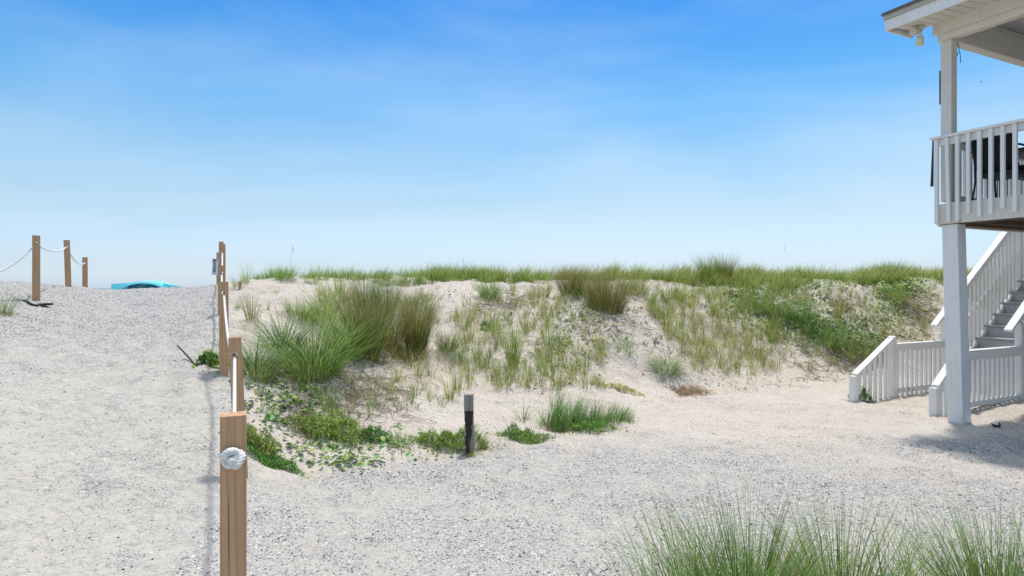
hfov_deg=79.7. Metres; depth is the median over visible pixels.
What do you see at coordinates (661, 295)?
leafy bush
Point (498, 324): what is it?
grass tuft
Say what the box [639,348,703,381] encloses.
grass clump
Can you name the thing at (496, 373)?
grass tuft
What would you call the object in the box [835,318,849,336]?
grass tuft
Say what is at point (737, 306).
grass tuft
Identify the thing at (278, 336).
grass clump
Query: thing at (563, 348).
grass tuft
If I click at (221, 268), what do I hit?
fence post
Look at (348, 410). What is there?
grass tuft
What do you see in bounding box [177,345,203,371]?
stick
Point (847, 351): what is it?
grass clump
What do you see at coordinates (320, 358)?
grass clump
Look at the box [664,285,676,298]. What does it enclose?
grass tuft
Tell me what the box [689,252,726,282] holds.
grass clump
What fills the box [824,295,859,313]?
grass clump
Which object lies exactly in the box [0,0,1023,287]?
sky
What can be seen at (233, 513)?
fence post
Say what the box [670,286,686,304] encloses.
leafy bush
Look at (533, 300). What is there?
grass tuft
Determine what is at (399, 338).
grass clump
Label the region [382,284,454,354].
grass clump
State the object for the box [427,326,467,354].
grass clump
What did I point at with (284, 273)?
grass clump
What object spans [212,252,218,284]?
beach sign
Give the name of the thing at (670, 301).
grass tuft
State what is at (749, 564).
wire grass
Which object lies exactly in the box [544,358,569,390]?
grass tuft
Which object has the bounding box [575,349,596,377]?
grass tuft
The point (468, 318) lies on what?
grass tuft
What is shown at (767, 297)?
grass tuft
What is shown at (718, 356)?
grass tuft
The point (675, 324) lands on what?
grass tuft
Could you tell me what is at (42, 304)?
driftwood
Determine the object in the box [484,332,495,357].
grass tuft
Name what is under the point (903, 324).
grass tuft
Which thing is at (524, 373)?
grass tuft
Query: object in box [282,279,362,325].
grass clump
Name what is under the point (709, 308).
grass tuft
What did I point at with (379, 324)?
grass clump
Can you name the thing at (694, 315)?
grass tuft
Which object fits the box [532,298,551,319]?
grass tuft
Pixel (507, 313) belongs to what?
grass tuft
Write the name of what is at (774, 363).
grass tuft
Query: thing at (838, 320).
grass tuft
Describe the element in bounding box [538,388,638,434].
grass clump
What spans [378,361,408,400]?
grass tuft
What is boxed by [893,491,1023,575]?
wire grass
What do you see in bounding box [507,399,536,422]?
grass clump
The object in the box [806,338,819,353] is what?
grass tuft
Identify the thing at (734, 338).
grass tuft
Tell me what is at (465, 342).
grass tuft
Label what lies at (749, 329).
grass tuft
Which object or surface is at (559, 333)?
grass tuft
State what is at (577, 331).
creeping leaves
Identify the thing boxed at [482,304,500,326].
grass tuft
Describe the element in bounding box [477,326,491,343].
grass tuft
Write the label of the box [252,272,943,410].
slope grass
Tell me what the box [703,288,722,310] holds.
grass tuft
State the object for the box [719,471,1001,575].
wire grass
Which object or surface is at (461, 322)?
grass tuft
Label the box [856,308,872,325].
grass tuft
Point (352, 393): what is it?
grass tuft
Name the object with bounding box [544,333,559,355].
grass tuft
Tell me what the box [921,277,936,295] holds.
grass tuft
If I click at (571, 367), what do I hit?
grass tuft
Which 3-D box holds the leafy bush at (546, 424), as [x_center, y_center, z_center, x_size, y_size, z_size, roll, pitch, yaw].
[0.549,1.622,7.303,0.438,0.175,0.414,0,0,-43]
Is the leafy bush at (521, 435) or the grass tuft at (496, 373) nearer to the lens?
the leafy bush at (521, 435)
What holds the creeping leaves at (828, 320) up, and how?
on the sand ground at (148, 486)
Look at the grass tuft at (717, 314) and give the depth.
12.65 m
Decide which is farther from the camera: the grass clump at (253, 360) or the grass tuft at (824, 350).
the grass tuft at (824, 350)
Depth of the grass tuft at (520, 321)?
10.65 m
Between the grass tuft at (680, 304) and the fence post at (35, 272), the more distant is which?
the grass tuft at (680, 304)
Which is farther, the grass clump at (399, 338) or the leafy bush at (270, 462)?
the grass clump at (399, 338)
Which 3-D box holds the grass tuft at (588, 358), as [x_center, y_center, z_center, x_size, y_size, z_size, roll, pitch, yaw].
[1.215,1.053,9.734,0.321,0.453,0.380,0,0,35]
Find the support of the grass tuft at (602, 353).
on the sand ground at (148, 486)
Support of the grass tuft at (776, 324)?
on the sand ground at (148, 486)
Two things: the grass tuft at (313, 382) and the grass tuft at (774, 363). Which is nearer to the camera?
the grass tuft at (313, 382)
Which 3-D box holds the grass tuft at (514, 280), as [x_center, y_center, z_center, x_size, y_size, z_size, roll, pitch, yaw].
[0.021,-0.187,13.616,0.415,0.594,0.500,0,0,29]
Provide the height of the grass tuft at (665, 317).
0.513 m
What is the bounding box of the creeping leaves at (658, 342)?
[413,275,843,388]
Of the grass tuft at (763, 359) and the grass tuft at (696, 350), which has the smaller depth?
the grass tuft at (696, 350)
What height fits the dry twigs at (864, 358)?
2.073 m
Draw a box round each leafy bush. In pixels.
[191,348,218,367]
[219,423,294,463]
[247,442,325,481]
[256,406,397,454]
[278,402,338,449]
[357,423,400,446]
[397,421,510,457]
[479,320,497,332]
[482,420,558,444]
[535,419,579,431]
[543,417,635,436]
[589,381,665,400]
[654,286,669,304]
[661,386,718,395]
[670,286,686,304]
[859,386,877,402]
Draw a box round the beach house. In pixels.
[881,0,1023,423]
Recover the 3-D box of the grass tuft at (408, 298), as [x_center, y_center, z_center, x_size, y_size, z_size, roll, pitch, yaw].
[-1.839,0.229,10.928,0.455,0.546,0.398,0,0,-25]
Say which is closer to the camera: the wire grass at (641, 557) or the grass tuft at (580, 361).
the wire grass at (641, 557)
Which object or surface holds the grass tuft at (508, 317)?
on the sand ground at (148, 486)
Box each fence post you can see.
[32,235,39,300]
[63,240,71,286]
[82,257,87,286]
[218,265,224,314]
[219,244,225,293]
[219,282,228,375]
[220,411,246,575]
[228,336,247,477]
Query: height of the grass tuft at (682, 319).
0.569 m
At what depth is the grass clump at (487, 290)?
12.43 m
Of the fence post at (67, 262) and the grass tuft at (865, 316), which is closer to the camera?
the fence post at (67, 262)
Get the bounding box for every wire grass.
[574,498,760,575]
[586,465,807,575]
[618,456,912,575]
[688,501,859,575]
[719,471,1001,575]
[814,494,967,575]
[816,469,1023,575]
[863,464,1023,575]
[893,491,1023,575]
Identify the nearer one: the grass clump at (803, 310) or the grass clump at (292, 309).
the grass clump at (292, 309)
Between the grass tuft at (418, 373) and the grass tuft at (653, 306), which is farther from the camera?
the grass tuft at (653, 306)
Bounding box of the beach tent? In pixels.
[111,281,179,289]
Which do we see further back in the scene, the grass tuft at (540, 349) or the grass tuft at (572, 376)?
the grass tuft at (540, 349)
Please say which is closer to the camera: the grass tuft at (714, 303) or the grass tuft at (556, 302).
the grass tuft at (556, 302)
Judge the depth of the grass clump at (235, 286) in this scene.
11.93 m
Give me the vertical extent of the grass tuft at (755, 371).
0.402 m
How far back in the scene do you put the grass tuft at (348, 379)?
7.53 m
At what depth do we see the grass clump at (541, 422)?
7.35 m
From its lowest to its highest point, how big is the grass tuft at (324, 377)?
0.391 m
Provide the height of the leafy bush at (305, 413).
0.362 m
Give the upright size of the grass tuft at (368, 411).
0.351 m
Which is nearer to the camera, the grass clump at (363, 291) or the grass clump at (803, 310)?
the grass clump at (363, 291)
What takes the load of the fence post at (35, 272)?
on the sand ground at (148, 486)
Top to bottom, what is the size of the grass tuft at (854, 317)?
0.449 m
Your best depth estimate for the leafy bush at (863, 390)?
9.35 m
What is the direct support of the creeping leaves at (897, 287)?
on the sand ground at (148, 486)
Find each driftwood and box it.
[23,299,38,306]
[37,303,52,305]
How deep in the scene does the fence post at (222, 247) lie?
10.56 m
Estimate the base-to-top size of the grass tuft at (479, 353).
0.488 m
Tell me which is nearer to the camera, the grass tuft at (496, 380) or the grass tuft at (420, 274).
the grass tuft at (496, 380)
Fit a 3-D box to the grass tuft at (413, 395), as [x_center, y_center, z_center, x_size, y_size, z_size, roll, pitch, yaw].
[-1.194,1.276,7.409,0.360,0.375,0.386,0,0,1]
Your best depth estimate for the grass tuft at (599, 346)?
10.18 m
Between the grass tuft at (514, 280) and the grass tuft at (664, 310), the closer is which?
the grass tuft at (664, 310)
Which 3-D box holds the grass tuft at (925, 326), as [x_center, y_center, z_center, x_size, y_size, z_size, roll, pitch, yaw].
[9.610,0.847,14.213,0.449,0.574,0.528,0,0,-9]
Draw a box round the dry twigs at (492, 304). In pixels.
[286,291,847,395]
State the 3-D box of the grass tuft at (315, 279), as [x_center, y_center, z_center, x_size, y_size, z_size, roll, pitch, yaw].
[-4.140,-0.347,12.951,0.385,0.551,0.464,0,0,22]
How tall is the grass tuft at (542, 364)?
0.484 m
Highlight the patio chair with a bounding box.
[971,133,1023,200]
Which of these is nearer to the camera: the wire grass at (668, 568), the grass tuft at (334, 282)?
the wire grass at (668, 568)
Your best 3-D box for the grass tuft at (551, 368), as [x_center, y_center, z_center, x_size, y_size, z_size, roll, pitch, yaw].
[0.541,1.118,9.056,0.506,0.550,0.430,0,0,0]
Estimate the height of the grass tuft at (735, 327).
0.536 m
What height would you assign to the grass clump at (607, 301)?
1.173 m
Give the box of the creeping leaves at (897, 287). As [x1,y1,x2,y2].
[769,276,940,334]
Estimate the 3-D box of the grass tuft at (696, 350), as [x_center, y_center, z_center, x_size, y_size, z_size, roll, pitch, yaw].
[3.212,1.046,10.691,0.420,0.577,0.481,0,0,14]
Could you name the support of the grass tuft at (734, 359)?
on the sand ground at (148, 486)
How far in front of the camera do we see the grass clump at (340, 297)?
10.54 m
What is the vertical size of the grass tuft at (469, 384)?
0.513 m
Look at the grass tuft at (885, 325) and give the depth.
13.95 m
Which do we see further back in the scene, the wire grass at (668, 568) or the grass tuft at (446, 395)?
the grass tuft at (446, 395)
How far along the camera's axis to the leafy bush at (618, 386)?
9.17 m
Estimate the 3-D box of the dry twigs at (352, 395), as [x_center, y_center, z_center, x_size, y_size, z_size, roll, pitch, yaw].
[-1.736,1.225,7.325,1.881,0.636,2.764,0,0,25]
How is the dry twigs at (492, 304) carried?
on the sand ground at (148, 486)
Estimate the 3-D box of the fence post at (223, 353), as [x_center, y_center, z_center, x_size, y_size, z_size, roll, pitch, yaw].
[-3.195,0.607,6.800,0.094,1.353,0.094,0,0,-25]
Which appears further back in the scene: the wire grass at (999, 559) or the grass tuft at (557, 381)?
the grass tuft at (557, 381)
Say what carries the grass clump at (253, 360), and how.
on the sand ground at (148, 486)
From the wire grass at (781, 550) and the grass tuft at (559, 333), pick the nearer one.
the wire grass at (781, 550)
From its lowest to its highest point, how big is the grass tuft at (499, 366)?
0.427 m
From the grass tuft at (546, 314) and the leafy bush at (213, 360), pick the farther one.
the grass tuft at (546, 314)
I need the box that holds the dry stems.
[667,383,716,396]
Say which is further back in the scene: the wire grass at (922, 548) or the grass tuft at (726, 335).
the grass tuft at (726, 335)
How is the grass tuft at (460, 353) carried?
on the sand ground at (148, 486)
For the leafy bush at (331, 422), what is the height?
0.424 m
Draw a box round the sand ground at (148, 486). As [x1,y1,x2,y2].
[0,274,1023,575]
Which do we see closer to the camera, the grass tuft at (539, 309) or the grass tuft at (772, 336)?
the grass tuft at (539, 309)
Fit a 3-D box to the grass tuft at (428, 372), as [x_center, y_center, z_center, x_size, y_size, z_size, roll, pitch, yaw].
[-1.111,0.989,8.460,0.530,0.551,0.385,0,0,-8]
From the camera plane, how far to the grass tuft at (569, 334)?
10.20 m
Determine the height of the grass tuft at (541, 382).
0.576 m
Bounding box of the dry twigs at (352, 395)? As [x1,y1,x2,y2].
[250,364,438,437]
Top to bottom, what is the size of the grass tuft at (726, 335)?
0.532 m
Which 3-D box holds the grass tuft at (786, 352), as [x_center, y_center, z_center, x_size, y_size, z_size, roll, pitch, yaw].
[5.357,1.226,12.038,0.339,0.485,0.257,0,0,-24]
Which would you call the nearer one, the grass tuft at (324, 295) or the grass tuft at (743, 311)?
the grass tuft at (324, 295)
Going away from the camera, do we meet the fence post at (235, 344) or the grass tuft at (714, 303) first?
the fence post at (235, 344)
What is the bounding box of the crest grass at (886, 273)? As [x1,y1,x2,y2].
[239,257,1023,291]
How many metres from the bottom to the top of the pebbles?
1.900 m
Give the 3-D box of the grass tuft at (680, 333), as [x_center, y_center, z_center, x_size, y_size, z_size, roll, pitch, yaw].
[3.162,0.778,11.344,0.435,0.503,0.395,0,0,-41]
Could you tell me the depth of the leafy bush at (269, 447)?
5.64 m
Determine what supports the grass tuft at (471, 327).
on the sand ground at (148, 486)
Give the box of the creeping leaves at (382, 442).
[215,360,453,472]
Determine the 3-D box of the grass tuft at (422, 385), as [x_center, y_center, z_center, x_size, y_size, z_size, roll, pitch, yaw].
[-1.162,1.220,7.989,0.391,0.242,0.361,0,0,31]
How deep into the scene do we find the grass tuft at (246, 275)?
12.86 m
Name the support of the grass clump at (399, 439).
on the sand ground at (148, 486)
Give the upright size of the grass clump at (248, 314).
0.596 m
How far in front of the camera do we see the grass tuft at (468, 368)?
8.61 m
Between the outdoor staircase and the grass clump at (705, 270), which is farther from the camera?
the grass clump at (705, 270)
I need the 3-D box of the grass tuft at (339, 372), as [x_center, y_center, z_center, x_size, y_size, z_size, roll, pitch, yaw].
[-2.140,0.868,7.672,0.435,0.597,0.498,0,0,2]
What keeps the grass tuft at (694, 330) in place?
on the sand ground at (148, 486)
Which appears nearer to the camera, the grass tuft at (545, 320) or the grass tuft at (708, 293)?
the grass tuft at (545, 320)
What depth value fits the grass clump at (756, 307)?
13.75 m
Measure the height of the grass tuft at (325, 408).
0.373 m
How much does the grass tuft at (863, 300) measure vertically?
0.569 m
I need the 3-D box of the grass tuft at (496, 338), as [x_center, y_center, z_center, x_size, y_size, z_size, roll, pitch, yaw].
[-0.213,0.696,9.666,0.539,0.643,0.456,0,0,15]
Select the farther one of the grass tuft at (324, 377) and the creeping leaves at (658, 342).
the creeping leaves at (658, 342)
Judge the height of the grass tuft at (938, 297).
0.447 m
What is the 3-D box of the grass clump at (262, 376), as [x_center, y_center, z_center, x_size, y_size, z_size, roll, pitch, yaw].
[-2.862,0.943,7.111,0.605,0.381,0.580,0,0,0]
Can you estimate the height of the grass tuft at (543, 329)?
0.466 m
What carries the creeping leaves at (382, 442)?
on the sand ground at (148, 486)
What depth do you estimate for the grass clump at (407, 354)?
8.80 m
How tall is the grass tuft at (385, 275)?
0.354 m
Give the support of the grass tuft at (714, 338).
on the sand ground at (148, 486)
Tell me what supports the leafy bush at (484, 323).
on the sand ground at (148, 486)
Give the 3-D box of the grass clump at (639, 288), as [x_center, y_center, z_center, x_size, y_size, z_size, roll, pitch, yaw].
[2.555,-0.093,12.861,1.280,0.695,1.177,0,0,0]
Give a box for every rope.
[0,243,85,271]
[219,251,245,469]
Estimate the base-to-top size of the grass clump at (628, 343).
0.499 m
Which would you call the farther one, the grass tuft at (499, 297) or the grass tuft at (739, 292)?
the grass tuft at (739, 292)
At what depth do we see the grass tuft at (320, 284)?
11.94 m
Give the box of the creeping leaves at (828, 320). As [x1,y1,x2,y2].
[680,277,905,360]
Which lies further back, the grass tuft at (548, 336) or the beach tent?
the beach tent
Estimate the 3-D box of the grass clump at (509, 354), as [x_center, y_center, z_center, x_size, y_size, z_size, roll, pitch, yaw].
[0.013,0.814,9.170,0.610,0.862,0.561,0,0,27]
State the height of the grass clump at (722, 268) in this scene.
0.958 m
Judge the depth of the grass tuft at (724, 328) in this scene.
12.24 m
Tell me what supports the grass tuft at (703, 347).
on the sand ground at (148, 486)
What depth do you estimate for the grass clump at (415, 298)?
11.39 m
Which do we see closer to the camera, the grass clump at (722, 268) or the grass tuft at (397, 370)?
the grass tuft at (397, 370)
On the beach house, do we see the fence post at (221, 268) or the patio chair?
the patio chair
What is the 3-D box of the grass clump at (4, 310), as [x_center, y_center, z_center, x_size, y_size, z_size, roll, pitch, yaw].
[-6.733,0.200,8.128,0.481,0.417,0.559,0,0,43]
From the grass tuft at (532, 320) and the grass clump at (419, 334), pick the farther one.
the grass tuft at (532, 320)
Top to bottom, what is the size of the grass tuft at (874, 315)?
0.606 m
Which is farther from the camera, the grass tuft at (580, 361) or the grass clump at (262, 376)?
the grass tuft at (580, 361)
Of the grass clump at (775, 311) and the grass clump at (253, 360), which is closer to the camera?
the grass clump at (253, 360)
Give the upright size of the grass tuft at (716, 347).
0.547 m
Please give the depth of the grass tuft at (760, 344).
12.02 m
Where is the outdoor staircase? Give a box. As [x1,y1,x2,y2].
[849,231,1023,415]
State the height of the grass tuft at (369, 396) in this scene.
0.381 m
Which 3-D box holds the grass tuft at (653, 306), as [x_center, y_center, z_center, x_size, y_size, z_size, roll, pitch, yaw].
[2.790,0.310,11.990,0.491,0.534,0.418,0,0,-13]
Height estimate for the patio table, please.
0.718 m
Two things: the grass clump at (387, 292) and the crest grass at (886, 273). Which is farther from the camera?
the crest grass at (886, 273)
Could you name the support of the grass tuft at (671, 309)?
on the sand ground at (148, 486)
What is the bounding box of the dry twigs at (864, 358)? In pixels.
[785,276,939,382]
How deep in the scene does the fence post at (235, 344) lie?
4.87 m
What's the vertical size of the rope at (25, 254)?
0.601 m
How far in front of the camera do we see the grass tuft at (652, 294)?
12.38 m
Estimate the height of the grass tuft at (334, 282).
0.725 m
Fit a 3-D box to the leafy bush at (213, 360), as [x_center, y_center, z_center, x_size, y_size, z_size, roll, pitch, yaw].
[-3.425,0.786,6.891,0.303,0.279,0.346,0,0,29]
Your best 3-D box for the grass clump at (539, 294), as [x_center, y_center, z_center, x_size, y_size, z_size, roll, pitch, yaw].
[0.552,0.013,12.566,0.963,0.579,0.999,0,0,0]
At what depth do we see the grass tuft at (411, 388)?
7.66 m
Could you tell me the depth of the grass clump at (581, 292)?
12.04 m
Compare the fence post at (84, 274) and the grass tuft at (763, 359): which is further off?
the fence post at (84, 274)
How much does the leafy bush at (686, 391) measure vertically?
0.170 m
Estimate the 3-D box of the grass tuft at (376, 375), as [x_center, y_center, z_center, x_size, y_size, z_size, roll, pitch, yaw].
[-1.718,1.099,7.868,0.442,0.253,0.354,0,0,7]
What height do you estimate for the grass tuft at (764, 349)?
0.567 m
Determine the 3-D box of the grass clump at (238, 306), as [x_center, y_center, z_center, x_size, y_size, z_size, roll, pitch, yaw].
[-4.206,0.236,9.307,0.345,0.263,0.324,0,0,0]
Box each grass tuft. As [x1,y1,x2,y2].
[239,262,251,282]
[282,351,312,388]
[305,371,321,390]
[310,259,323,283]
[311,272,330,295]
[312,386,334,412]
[314,358,331,383]
[316,278,333,306]
[324,265,347,296]
[329,339,353,379]
[338,397,363,414]
[341,369,355,384]
[346,384,366,399]
[357,381,385,405]
[360,389,384,414]
[367,368,392,381]
[371,269,393,280]
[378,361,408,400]
[386,353,404,381]
[399,288,413,313]
[402,382,419,407]
[403,372,419,396]
[411,352,431,377]
[415,266,424,281]
[415,343,441,377]
[416,374,431,389]
[423,376,433,399]
[436,363,463,400]
[447,358,474,392]
[452,300,467,325]
[452,320,487,350]
[453,336,464,360]
[456,313,470,331]
[458,309,474,327]
[460,315,479,338]
[460,347,478,381]
[461,357,475,389]
[468,335,486,360]
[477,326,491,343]
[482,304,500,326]
[482,308,510,338]
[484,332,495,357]
[486,363,513,390]
[488,318,511,350]
[490,355,502,375]
[491,358,503,384]
[492,351,519,387]
[495,288,502,302]
[502,304,516,327]
[502,305,513,320]
[508,267,522,290]
[508,351,534,386]
[516,305,536,333]
[519,298,532,316]
[521,358,549,387]
[523,337,551,367]
[524,312,539,329]
[527,289,543,307]
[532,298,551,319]
[534,338,544,358]
[535,350,552,374]
[535,354,563,380]
[536,318,551,338]
[536,319,563,347]
[539,307,552,330]
[539,337,554,363]
[541,301,556,322]
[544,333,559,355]
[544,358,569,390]
[545,315,571,346]
[547,334,572,360]
[550,288,566,307]
[560,322,576,342]
[560,348,581,378]
[564,359,579,384]
[573,346,585,368]
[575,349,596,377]
[579,311,592,332]
[579,345,596,367]
[588,333,608,354]
[592,334,611,364]
[644,284,659,304]
[644,296,663,316]
[657,302,670,316]
[660,306,673,325]
[661,288,681,314]
[663,300,676,317]
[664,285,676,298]
[664,308,684,332]
[667,280,682,296]
[670,320,689,341]
[672,293,685,311]
[676,307,693,329]
[687,292,700,311]
[687,337,705,362]
[688,301,700,319]
[689,322,703,338]
[692,333,715,362]
[703,284,717,302]
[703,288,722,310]
[703,298,718,317]
[704,339,730,367]
[706,327,718,346]
[708,290,723,314]
[708,299,726,324]
[708,332,723,358]
[716,315,733,337]
[716,352,735,375]
[720,329,734,345]
[728,293,741,315]
[728,317,742,335]
[728,326,741,348]
[729,346,742,369]
[734,282,749,299]
[736,299,749,314]
[739,315,752,331]
[741,314,756,340]
[748,358,757,375]
[750,337,773,361]
[755,335,766,352]
[756,346,776,366]
[757,291,775,309]
[761,316,784,339]
[761,324,780,344]
[764,349,781,370]
[771,314,780,333]
[777,321,788,339]
[780,343,792,360]
[781,334,796,349]
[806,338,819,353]
[819,341,833,358]
[833,306,841,327]
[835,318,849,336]
[847,304,858,321]
[854,285,873,305]
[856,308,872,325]
[865,303,883,324]
[877,313,894,332]
[898,312,911,327]
[917,312,931,327]
[919,315,932,334]
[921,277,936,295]
[932,290,942,299]
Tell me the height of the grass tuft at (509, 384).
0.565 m
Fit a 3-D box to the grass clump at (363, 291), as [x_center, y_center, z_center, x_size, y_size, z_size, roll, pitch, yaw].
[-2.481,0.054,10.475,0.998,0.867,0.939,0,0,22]
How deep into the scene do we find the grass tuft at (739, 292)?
14.11 m
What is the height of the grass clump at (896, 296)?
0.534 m
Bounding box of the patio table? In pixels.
[999,147,1023,196]
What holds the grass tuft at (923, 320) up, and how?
on the sand ground at (148, 486)
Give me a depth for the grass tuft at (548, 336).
9.89 m
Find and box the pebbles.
[0,287,1023,575]
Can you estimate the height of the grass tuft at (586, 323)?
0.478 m
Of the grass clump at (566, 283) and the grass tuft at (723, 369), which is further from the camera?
the grass clump at (566, 283)
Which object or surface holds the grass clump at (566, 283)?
on the sand ground at (148, 486)
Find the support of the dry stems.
on the sand ground at (148, 486)
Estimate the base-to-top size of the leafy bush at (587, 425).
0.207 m
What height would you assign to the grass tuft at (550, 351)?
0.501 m
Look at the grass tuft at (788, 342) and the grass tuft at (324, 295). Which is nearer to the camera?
the grass tuft at (324, 295)
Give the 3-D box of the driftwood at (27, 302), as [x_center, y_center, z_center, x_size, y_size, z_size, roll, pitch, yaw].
[-7.063,0.219,8.978,0.376,0.106,0.079,0,0,27]
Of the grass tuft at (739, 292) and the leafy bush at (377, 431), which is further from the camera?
the grass tuft at (739, 292)
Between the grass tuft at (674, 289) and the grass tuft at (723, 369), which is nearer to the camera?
the grass tuft at (723, 369)
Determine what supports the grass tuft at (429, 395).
on the sand ground at (148, 486)
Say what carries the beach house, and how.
on the sand ground at (148, 486)
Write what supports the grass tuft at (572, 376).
on the sand ground at (148, 486)
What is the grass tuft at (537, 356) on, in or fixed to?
on the sand ground at (148, 486)
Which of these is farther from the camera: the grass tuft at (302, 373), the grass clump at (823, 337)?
the grass clump at (823, 337)
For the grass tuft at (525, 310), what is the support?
on the sand ground at (148, 486)
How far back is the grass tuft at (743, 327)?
12.75 m
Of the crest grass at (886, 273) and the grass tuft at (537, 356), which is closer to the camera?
the grass tuft at (537, 356)
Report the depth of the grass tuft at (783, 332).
12.89 m
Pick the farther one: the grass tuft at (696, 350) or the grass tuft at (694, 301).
the grass tuft at (694, 301)
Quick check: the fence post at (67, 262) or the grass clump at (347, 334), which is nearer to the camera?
the grass clump at (347, 334)
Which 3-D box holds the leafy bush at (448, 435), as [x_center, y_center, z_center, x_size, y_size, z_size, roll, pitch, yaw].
[-0.670,1.547,6.386,1.420,0.340,0.594,0,0,0]
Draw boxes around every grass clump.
[0,291,22,316]
[198,329,311,381]
[218,301,392,384]
[229,294,338,356]
[230,272,248,287]
[230,298,244,309]
[234,289,264,321]
[244,353,285,383]
[266,266,296,278]
[270,294,410,360]
[275,293,329,326]
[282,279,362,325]
[310,381,348,409]
[311,276,411,361]
[316,284,364,308]
[337,270,388,311]
[359,271,408,316]
[359,294,427,353]
[378,426,417,448]
[381,342,434,369]
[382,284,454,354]
[393,288,431,308]
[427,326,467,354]
[439,345,472,364]
[465,273,511,299]
[498,318,526,368]
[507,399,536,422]
[520,276,558,299]
[532,408,567,428]
[538,388,638,434]
[548,263,595,296]
[557,272,616,304]
[575,261,644,315]
[605,273,655,298]
[611,330,638,353]
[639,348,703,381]
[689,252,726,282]
[709,252,741,279]
[732,292,776,314]
[755,296,801,319]
[777,298,827,326]
[800,314,850,350]
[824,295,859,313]
[825,329,873,363]
[837,331,882,357]
[882,286,909,301]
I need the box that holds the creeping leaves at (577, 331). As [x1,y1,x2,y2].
[468,279,655,400]
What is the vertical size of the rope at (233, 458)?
1.765 m
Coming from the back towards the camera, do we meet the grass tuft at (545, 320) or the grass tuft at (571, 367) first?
the grass tuft at (545, 320)
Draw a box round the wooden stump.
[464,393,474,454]
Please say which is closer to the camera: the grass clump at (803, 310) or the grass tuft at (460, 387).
the grass tuft at (460, 387)
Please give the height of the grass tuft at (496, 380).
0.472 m
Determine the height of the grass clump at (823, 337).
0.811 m
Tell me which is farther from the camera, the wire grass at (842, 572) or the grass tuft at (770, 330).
the grass tuft at (770, 330)
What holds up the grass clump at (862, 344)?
on the sand ground at (148, 486)
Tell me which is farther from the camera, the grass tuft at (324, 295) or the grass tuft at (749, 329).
the grass tuft at (749, 329)
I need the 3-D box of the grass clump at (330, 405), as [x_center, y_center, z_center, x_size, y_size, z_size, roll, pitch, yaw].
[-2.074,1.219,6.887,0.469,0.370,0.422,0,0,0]

